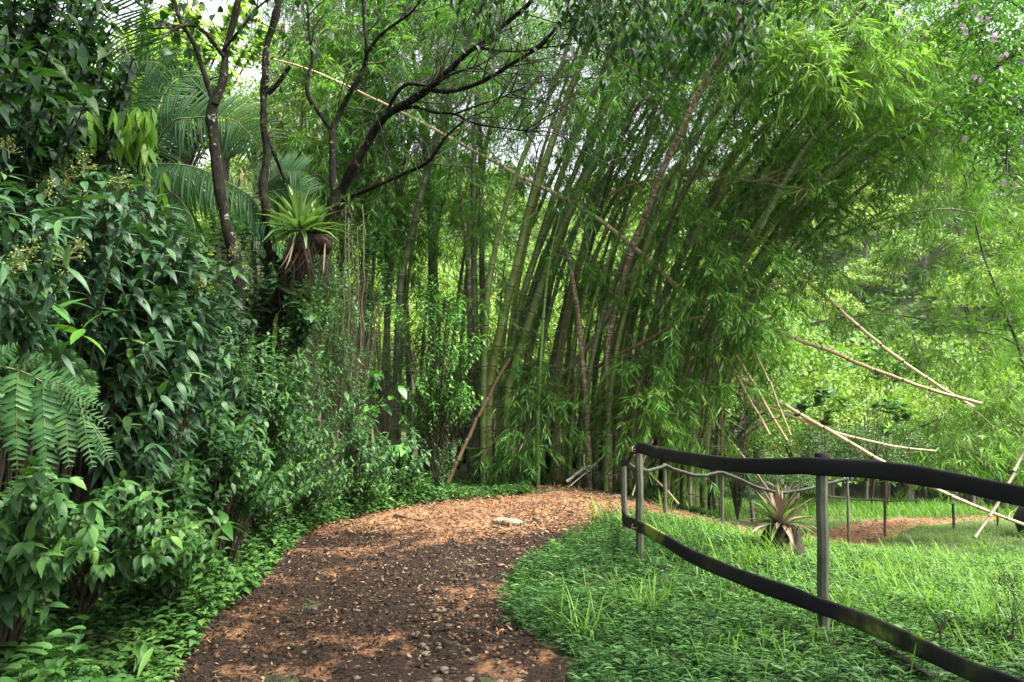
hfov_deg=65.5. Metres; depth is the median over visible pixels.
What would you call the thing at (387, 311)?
bamboo cane
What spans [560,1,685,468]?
bamboo cane
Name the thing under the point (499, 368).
bamboo cane
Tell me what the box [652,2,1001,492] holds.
bamboo cane
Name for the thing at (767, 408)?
dead bamboo cane
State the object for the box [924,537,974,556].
grass tuft
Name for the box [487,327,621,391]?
forest tree
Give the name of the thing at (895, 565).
grass tuft
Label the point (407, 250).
bamboo cane
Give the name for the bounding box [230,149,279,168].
forest tree
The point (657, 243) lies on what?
bamboo cane
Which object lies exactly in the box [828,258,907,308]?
forest tree
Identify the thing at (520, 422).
bamboo cane
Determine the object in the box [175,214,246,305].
forest tree
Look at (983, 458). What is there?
bank bush
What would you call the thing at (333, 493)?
undergrowth bush
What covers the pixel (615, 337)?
bamboo cane
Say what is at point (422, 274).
forest tree
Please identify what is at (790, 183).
bamboo cane
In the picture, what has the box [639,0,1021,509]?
bamboo cane
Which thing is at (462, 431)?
clump bush
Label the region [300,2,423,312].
bamboo cane
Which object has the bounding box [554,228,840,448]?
forest tree
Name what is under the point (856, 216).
bamboo cane
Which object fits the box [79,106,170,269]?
hanging leaf tree
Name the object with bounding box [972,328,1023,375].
forest tree
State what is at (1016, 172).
forest tree
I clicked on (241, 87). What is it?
tall tree
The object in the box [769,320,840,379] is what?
forest tree
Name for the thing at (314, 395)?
undergrowth bush
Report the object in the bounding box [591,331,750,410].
forest tree
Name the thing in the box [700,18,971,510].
bamboo cane
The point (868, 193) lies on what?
forest tree
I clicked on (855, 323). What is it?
dead bamboo cane
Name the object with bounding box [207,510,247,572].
leaf seedling
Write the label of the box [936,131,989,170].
forest tree
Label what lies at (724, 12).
overhanging tree
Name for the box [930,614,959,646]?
forked twig
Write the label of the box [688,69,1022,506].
bamboo cane
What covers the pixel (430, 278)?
bamboo cane
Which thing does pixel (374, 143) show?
bamboo cane
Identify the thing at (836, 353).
dead bamboo cane
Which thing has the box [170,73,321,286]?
tall tree
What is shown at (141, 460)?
broadleaf shrub
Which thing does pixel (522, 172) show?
forest tree
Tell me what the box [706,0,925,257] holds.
bamboo cane
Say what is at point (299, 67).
tall tree
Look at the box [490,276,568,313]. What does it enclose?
forest tree
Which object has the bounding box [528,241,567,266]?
forest tree
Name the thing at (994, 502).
bank bush
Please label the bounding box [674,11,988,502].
bamboo cane
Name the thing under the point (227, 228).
forked tree
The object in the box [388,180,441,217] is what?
forest tree
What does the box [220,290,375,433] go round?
forest tree
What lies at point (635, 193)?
forest tree
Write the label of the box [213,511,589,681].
pebbles
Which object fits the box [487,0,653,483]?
bamboo cane
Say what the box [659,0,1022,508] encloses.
bamboo cane
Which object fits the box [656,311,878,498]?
forest tree
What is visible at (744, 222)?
bamboo cane
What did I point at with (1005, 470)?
bank bush
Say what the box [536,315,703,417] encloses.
dead bamboo cane
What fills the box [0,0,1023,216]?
sky
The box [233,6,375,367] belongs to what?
bamboo cane
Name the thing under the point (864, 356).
leaf shrub
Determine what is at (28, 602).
undergrowth bush
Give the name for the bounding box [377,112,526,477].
bamboo cane
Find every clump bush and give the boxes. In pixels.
[415,375,466,465]
[447,374,494,462]
[462,386,524,463]
[496,364,532,462]
[516,371,576,472]
[561,373,591,468]
[575,374,605,475]
[650,384,670,491]
[690,396,741,510]
[712,369,767,519]
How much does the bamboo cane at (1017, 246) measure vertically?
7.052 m
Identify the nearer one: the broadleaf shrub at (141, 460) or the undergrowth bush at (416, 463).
the broadleaf shrub at (141, 460)
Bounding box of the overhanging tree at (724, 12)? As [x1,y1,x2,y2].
[74,0,805,109]
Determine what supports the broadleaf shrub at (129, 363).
on the ground at (856, 490)
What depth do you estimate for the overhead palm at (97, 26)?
6.52 m
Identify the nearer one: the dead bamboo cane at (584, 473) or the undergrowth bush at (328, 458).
the undergrowth bush at (328, 458)
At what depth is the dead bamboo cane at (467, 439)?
13.99 m
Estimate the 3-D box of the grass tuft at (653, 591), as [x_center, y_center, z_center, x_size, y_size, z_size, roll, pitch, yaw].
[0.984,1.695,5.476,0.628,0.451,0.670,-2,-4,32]
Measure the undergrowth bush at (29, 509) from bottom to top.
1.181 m
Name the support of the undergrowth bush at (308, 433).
on the ground at (856, 490)
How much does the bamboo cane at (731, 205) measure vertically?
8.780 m
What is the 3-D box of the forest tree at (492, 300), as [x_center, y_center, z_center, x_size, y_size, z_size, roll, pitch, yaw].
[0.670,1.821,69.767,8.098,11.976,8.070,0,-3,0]
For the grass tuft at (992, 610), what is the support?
on the ground at (856, 490)
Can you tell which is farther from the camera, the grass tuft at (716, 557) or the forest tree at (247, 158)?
the forest tree at (247, 158)
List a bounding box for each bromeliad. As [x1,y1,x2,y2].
[255,184,354,312]
[741,483,816,551]
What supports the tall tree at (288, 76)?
on the ground at (856, 490)
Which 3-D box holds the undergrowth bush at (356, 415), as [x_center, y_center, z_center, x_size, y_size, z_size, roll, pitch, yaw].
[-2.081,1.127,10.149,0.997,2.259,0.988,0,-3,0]
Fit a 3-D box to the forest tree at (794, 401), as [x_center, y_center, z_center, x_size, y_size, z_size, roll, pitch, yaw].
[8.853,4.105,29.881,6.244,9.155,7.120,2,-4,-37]
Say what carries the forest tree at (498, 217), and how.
on the ground at (856, 490)
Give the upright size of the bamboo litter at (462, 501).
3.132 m
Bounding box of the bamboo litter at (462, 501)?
[308,483,1012,545]
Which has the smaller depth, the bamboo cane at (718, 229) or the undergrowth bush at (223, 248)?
the undergrowth bush at (223, 248)
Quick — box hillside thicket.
[116,121,1023,495]
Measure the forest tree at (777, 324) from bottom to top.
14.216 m
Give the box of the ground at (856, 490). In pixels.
[0,136,1023,681]
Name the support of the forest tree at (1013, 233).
on the ground at (856, 490)
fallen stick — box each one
[394,514,428,521]
[871,639,932,678]
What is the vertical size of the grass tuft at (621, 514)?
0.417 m
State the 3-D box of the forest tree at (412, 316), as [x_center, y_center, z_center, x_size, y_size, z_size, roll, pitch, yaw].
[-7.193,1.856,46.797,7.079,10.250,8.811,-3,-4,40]
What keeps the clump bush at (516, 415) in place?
on the ground at (856, 490)
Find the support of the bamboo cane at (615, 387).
on the ground at (856, 490)
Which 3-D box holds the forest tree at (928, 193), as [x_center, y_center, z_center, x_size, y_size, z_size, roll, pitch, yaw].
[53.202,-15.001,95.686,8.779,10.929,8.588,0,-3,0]
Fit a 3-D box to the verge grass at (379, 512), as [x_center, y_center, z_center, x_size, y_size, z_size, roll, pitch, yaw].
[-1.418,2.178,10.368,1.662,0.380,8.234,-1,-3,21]
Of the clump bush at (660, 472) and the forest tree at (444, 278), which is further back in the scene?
the forest tree at (444, 278)
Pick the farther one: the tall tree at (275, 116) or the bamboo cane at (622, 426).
the tall tree at (275, 116)
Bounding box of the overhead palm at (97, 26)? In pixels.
[25,0,172,82]
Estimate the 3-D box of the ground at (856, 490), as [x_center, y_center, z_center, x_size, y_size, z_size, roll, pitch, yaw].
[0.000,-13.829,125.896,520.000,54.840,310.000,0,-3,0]
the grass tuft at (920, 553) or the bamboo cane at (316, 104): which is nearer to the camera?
the grass tuft at (920, 553)
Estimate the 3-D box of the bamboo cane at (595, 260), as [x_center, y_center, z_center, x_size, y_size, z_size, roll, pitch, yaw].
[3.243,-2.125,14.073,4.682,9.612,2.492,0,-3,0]
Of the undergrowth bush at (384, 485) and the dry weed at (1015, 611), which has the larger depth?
the undergrowth bush at (384, 485)
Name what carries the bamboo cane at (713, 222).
on the ground at (856, 490)
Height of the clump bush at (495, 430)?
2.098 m
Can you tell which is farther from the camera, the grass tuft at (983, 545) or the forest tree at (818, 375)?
the forest tree at (818, 375)
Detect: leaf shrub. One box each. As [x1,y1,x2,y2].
[792,381,858,455]
[846,344,910,503]
[862,391,919,511]
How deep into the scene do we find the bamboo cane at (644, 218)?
13.23 m
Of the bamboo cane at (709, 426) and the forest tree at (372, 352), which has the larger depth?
the forest tree at (372, 352)
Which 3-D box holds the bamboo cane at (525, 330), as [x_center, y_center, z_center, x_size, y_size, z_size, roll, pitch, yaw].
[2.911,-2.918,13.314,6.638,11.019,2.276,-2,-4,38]
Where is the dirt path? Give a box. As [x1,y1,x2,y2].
[170,491,1012,681]
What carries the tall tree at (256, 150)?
on the ground at (856, 490)
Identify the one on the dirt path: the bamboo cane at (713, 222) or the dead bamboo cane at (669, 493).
the dead bamboo cane at (669, 493)
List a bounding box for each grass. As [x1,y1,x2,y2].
[244,479,533,575]
[521,507,1023,681]
[712,492,1016,519]
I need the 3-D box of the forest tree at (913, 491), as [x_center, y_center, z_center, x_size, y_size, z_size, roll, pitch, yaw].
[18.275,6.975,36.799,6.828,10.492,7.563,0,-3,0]
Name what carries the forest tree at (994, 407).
on the ground at (856, 490)
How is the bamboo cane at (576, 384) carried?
on the ground at (856, 490)
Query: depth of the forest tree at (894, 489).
44.83 m
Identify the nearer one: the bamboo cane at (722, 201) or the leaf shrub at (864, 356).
the bamboo cane at (722, 201)
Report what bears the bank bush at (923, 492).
on the ground at (856, 490)
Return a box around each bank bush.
[717,453,787,521]
[724,407,860,499]
[745,451,833,505]
[759,423,873,481]
[785,426,896,502]
[824,418,915,504]
[863,418,975,506]
[867,411,983,505]
[891,439,1023,506]
[892,436,1023,505]
[944,417,1023,507]
[972,441,1023,484]
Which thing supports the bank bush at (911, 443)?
on the ground at (856, 490)
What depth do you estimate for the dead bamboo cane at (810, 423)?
13.71 m
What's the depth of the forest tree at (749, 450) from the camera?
36.76 m
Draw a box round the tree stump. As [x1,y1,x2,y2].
[759,521,804,556]
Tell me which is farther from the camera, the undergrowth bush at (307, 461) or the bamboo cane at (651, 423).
the bamboo cane at (651, 423)
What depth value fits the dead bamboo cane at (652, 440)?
13.68 m
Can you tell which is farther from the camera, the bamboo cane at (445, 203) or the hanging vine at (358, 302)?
the bamboo cane at (445, 203)
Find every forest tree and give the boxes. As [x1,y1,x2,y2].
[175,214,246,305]
[176,205,216,263]
[189,283,272,352]
[193,174,380,351]
[200,230,284,279]
[203,163,270,194]
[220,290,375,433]
[229,158,249,191]
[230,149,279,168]
[244,209,462,391]
[245,319,425,388]
[247,301,394,443]
[251,265,422,448]
[287,259,416,402]
[334,319,412,361]
[350,315,416,422]
[373,316,465,428]
[375,259,456,315]
[382,295,448,337]
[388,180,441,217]
[392,266,463,350]
[411,309,580,432]
[414,330,487,425]
[420,230,464,265]
[423,310,493,386]
[443,183,509,229]
[449,258,613,444]
[463,183,512,214]
[463,242,537,288]
[478,297,554,329]
[487,286,642,443]
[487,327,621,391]
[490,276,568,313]
[493,158,548,200]
[498,195,546,232]
[499,246,543,274]
[522,201,553,239]
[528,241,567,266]
[532,217,582,238]
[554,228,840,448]
[559,199,823,403]
[560,246,642,296]
[565,231,629,261]
[572,206,626,239]
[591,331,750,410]
[604,178,657,212]
[631,200,685,244]
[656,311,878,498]
[666,361,836,491]
[712,435,768,457]
[717,473,731,491]
[718,329,843,495]
[727,390,842,497]
[729,298,809,331]
[744,388,918,502]
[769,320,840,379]
[778,286,872,339]
[784,367,996,504]
[784,369,881,398]
[791,407,882,502]
[820,328,987,404]
[826,202,910,274]
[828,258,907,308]
[833,379,966,502]
[834,178,911,249]
[837,382,943,492]
[840,450,906,504]
[854,355,972,393]
[858,365,915,401]
[862,221,996,297]
[870,153,942,207]
[898,393,1014,506]
[906,115,957,172]
[911,189,1013,262]
[912,345,1021,417]
[913,172,988,216]
[922,266,1023,333]
[924,328,1022,370]
[930,379,1023,509]
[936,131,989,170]
[940,379,1023,466]
[946,359,1023,510]
[965,109,1023,164]
[968,380,1023,452]
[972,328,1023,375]
[994,210,1023,248]
[1007,147,1023,183]
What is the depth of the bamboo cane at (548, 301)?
16.97 m
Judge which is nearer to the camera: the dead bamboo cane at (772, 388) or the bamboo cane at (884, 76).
the dead bamboo cane at (772, 388)
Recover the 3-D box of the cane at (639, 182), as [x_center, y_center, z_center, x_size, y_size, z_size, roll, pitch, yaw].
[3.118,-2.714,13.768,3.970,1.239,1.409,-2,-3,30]
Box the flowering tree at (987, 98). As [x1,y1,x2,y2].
[878,0,1023,216]
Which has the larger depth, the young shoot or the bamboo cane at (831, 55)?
the bamboo cane at (831, 55)
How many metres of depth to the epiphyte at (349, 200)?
9.53 m
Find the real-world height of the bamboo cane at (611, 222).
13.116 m
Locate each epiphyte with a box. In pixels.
[229,165,258,190]
[263,122,281,139]
[274,15,293,33]
[333,191,362,217]
[373,169,390,185]
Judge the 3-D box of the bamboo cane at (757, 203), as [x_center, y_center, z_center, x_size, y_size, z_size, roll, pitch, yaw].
[7.195,-1.354,16.283,9.510,8.931,2.479,0,-3,0]
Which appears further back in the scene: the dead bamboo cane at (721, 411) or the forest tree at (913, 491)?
the forest tree at (913, 491)
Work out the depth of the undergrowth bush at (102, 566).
4.29 m
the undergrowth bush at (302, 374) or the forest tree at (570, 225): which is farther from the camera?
the forest tree at (570, 225)
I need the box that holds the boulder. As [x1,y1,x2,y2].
[1013,506,1023,534]
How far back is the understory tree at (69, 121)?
4.23 m
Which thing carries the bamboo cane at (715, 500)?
on the ground at (856, 490)
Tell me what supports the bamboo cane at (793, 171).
on the ground at (856, 490)
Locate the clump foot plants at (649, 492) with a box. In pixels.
[374,469,751,525]
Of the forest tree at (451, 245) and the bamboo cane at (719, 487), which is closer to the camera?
the bamboo cane at (719, 487)
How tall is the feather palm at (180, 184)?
5.975 m
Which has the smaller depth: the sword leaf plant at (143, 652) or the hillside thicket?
the sword leaf plant at (143, 652)
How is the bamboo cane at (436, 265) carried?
on the ground at (856, 490)
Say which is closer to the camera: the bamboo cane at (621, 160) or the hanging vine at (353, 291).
the hanging vine at (353, 291)
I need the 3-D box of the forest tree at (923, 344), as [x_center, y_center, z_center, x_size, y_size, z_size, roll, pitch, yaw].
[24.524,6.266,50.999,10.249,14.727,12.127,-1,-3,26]
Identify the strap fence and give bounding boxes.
[620,442,1023,681]
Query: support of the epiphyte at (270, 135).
on the slim tree at (265, 161)
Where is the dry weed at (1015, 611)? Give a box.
[978,559,1023,645]
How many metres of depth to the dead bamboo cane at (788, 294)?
13.82 m
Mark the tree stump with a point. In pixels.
(779, 534)
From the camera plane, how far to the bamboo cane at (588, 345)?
14.95 m
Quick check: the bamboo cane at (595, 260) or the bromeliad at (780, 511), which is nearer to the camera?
the bromeliad at (780, 511)
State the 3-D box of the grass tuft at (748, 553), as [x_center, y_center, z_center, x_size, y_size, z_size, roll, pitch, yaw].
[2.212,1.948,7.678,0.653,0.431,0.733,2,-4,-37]
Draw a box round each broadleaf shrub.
[0,135,94,488]
[0,273,92,526]
[16,146,150,617]
[58,262,190,599]
[72,169,214,590]
[88,373,206,528]
[102,300,232,525]
[140,221,253,513]
[173,345,282,519]
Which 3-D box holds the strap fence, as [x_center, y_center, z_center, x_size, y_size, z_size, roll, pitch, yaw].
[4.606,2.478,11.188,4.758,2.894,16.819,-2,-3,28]
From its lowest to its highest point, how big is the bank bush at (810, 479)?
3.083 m
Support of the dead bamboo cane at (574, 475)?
on the ground at (856, 490)
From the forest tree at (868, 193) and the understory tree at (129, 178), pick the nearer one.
the understory tree at (129, 178)
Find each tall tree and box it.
[91,18,198,133]
[106,58,279,292]
[165,182,244,241]
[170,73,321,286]
[220,79,354,247]
[220,94,321,293]
[229,30,367,127]
[251,16,345,197]
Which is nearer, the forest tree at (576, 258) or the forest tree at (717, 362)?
the forest tree at (717, 362)
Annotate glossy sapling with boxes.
[385,264,486,483]
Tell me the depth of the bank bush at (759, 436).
24.77 m
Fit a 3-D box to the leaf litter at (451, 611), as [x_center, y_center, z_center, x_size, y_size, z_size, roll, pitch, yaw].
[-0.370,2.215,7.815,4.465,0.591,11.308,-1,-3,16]
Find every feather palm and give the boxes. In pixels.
[105,36,285,256]
[245,150,351,409]
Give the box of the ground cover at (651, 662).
[495,504,1023,681]
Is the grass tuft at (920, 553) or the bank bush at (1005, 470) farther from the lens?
the bank bush at (1005, 470)
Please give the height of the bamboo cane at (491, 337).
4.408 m
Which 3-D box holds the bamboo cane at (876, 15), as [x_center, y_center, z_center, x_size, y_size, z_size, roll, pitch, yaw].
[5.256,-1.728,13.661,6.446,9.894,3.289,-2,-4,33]
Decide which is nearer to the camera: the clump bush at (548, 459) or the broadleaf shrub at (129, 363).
the broadleaf shrub at (129, 363)
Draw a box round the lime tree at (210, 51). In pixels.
[109,0,276,258]
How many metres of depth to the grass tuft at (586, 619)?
5.06 m
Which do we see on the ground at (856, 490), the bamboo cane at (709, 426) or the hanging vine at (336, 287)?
the bamboo cane at (709, 426)
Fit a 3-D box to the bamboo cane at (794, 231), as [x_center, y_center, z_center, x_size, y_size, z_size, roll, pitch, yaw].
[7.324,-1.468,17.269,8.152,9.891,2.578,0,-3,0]
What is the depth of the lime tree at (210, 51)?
12.91 m
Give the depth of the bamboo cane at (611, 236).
15.95 m
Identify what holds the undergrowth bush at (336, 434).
on the ground at (856, 490)
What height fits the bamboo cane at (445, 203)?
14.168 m
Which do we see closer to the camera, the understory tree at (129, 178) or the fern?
the fern
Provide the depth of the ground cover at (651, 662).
5.25 m
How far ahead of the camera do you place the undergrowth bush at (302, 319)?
9.43 m
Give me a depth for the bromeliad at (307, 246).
9.26 m
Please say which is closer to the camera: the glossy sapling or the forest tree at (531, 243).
the glossy sapling
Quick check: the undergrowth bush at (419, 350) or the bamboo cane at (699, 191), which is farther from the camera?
the bamboo cane at (699, 191)
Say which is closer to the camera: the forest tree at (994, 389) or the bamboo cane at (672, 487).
the bamboo cane at (672, 487)
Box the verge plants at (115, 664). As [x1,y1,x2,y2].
[0,472,533,681]
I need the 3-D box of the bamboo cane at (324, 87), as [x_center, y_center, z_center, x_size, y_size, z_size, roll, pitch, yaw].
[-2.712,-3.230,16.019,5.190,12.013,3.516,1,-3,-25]
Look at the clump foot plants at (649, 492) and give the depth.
14.19 m
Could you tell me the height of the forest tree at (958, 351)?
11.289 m
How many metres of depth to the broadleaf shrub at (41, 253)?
3.43 m
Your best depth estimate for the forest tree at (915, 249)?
81.11 m
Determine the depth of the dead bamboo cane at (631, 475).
13.93 m
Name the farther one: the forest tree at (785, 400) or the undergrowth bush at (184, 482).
the forest tree at (785, 400)
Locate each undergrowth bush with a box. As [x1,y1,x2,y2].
[0,408,99,492]
[0,451,123,657]
[0,533,68,629]
[71,470,200,614]
[139,503,230,618]
[144,448,237,563]
[154,342,242,474]
[175,208,275,352]
[177,405,264,559]
[194,448,296,565]
[196,294,260,489]
[202,326,292,552]
[221,250,320,383]
[223,375,313,534]
[240,327,325,462]
[254,365,331,519]
[256,457,314,537]
[261,243,351,452]
[271,426,340,531]
[280,354,347,523]
[288,397,356,517]
[300,456,368,520]
[305,300,360,510]
[316,219,397,445]
[317,341,383,508]
[327,411,396,504]
[344,459,397,506]
[348,275,415,476]
[369,427,431,494]
[397,331,455,478]
[419,414,461,491]
[581,441,617,490]
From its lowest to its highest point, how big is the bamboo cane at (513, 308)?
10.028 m
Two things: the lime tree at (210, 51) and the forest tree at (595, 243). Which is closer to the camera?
the lime tree at (210, 51)
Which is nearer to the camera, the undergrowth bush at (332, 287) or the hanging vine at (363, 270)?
the hanging vine at (363, 270)
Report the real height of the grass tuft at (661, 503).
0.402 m
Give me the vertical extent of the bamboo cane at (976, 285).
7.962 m
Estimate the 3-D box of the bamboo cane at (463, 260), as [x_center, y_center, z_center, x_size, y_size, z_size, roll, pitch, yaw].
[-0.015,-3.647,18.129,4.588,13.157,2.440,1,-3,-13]
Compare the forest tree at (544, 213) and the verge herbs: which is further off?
the forest tree at (544, 213)
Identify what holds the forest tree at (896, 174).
on the ground at (856, 490)
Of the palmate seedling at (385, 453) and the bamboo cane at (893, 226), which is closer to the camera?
the palmate seedling at (385, 453)
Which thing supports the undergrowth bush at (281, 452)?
on the ground at (856, 490)
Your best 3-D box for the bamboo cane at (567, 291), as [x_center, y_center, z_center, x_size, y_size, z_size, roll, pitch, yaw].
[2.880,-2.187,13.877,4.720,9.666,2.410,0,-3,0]
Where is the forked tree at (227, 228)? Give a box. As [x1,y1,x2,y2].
[50,0,333,419]
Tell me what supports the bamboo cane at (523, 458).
on the ground at (856, 490)
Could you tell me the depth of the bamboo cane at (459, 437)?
17.68 m
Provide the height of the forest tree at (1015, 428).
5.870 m
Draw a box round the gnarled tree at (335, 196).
[254,0,670,414]
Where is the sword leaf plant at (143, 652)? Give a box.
[84,629,172,678]
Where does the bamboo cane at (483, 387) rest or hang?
on the ground at (856, 490)
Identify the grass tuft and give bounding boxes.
[538,582,635,644]
[578,493,618,524]
[594,502,635,529]
[607,554,693,619]
[650,489,678,509]
[659,510,695,543]
[696,528,744,578]
[708,525,776,564]
[748,525,805,556]
[798,524,834,544]
[812,571,898,624]
[848,553,948,608]
[865,535,921,576]
[895,535,942,563]
[895,564,989,614]
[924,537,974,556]
[940,572,1023,637]
[958,534,1011,552]
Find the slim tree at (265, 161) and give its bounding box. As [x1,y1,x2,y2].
[222,0,350,417]
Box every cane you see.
[216,0,370,452]
[233,0,356,461]
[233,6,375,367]
[234,52,697,306]
[248,0,409,462]
[249,0,492,473]
[271,0,375,409]
[275,0,401,397]
[280,1,430,455]
[287,0,436,407]
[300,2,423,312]
[301,0,401,468]
[305,0,480,461]
[320,3,423,354]
[324,0,437,451]
[332,0,534,468]
[335,0,455,463]
[342,0,475,431]
[368,0,501,393]
[375,4,468,383]
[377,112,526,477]
[380,3,508,457]
[386,0,546,469]
[391,0,608,478]
[395,3,496,378]
[412,0,613,472]
[414,0,564,467]
[415,0,631,484]
[418,0,564,469]
[433,0,560,392]
[446,357,510,483]
[456,0,641,477]
[468,157,625,486]
[477,266,541,440]
[480,4,739,453]
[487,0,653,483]
[494,0,684,389]
[497,0,696,479]
[497,309,578,469]
[499,0,705,315]
[501,0,747,483]
[503,0,672,378]
[507,0,747,478]
[510,0,851,486]
[513,274,659,474]
[517,0,708,478]
[522,243,620,489]
[524,2,728,457]
[525,0,771,481]
[528,253,622,457]
[531,0,675,473]
[534,0,662,471]
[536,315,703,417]
[541,0,809,481]
[545,24,754,443]
[550,1,788,430]
[551,0,762,483]
[554,235,588,483]
[558,259,658,486]
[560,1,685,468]
[561,0,788,481]
[565,464,597,482]
[568,0,843,490]
[569,0,726,463]
[570,457,601,486]
[574,8,757,456]
[576,0,932,487]
[581,271,613,474]
[587,135,815,209]
[592,0,843,483]
[593,0,889,455]
[600,0,880,454]
[603,0,823,491]
[608,0,821,470]
[612,0,784,443]
[613,0,858,486]
[613,0,869,493]
[619,0,949,488]
[626,0,801,468]
[626,445,632,478]
[627,40,973,475]
[627,445,679,505]
[631,439,653,495]
[632,33,1023,487]
[634,65,1011,483]
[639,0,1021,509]
[643,0,927,490]
[643,12,914,386]
[647,22,1004,489]
[649,6,905,488]
[649,58,1019,426]
[652,0,902,500]
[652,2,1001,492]
[652,52,992,487]
[657,38,1022,489]
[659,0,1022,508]
[660,32,1003,487]
[661,0,933,492]
[667,0,1023,498]
[669,29,959,403]
[670,69,1023,495]
[673,0,956,486]
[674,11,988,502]
[681,0,1003,450]
[681,55,1016,369]
[683,80,908,427]
[686,33,1008,501]
[688,41,1022,393]
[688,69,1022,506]
[694,384,772,495]
[695,73,1023,506]
[698,64,1023,504]
[699,68,1023,495]
[699,184,998,453]
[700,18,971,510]
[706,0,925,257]
[706,4,1020,371]
[706,64,1022,508]
[707,52,989,510]
[708,360,1023,525]
[712,27,1018,513]
[713,39,1022,517]
[713,378,936,455]
[714,361,722,486]
[718,73,1019,516]
[719,5,987,252]
[726,354,770,434]
[735,354,787,440]
[746,332,791,435]
[748,280,835,315]
[764,293,1023,489]
[769,277,991,424]
[770,325,981,404]
[891,256,1023,508]
[892,115,1023,452]
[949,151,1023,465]
[955,199,1023,452]
[973,449,1023,537]
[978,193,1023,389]
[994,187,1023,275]
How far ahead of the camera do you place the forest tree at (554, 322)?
30.59 m
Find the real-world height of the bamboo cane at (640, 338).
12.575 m
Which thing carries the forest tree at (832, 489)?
on the ground at (856, 490)
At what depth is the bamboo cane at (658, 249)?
14.35 m
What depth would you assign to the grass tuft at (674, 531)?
8.48 m
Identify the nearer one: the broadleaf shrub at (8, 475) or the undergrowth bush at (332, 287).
the broadleaf shrub at (8, 475)
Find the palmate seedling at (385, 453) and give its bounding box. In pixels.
[377,445,388,458]
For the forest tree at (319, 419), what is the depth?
25.10 m
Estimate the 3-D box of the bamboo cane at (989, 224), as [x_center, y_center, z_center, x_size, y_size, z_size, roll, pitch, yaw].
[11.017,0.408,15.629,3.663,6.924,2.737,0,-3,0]
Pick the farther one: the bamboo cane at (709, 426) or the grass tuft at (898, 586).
the bamboo cane at (709, 426)
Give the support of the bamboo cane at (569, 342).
on the ground at (856, 490)
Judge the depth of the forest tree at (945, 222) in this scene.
83.82 m
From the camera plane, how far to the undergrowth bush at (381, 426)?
14.37 m
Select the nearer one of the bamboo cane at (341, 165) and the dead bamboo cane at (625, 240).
the dead bamboo cane at (625, 240)
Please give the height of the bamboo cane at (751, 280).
10.592 m
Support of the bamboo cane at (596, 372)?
on the ground at (856, 490)
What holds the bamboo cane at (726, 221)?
on the ground at (856, 490)
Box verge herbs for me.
[0,465,444,681]
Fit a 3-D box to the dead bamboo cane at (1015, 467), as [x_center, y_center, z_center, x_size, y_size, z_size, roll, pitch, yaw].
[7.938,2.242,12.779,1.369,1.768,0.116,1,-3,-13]
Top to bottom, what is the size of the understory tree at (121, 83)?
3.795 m
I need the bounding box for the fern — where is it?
[0,315,113,485]
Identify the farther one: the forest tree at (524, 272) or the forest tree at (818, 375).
the forest tree at (818, 375)
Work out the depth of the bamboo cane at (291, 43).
16.69 m
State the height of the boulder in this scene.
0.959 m
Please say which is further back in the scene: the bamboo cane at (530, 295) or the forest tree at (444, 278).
the forest tree at (444, 278)
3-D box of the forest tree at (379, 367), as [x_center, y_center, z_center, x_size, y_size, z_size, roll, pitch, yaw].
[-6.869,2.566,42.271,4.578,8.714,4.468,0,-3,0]
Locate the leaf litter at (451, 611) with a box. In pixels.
[167,490,687,681]
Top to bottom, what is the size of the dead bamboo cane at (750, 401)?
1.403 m
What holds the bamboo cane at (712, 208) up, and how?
on the ground at (856, 490)
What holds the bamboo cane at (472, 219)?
on the ground at (856, 490)
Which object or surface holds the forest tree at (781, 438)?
on the ground at (856, 490)
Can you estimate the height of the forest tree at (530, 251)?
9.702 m
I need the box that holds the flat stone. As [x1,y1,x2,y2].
[491,517,522,525]
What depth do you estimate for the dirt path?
5.62 m
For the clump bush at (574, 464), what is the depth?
18.63 m
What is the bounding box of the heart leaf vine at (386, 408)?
[338,370,408,485]
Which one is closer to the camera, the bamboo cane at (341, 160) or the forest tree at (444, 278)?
the bamboo cane at (341, 160)
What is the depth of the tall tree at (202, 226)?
18.83 m
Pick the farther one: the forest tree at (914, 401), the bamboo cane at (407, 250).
the forest tree at (914, 401)
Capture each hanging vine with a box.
[336,226,339,337]
[342,204,346,360]
[347,217,349,338]
[352,235,355,363]
[357,226,361,388]
[361,204,365,330]
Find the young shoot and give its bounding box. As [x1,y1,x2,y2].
[19,280,104,644]
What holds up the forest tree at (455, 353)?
on the ground at (856, 490)
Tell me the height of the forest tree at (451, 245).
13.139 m
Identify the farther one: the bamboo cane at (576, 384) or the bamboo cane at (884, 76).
the bamboo cane at (884, 76)
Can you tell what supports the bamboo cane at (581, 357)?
on the ground at (856, 490)
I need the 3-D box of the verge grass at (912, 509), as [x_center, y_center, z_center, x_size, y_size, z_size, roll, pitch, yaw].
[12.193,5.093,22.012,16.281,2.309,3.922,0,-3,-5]
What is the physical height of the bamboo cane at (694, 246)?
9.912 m
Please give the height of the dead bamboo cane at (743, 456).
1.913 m
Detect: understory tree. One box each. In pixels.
[0,0,126,278]
[0,24,111,283]
[35,43,147,281]
[37,120,157,210]
[111,164,145,206]
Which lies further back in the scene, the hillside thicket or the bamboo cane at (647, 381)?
the hillside thicket
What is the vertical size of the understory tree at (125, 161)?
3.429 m
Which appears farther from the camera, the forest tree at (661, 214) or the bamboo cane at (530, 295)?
the forest tree at (661, 214)

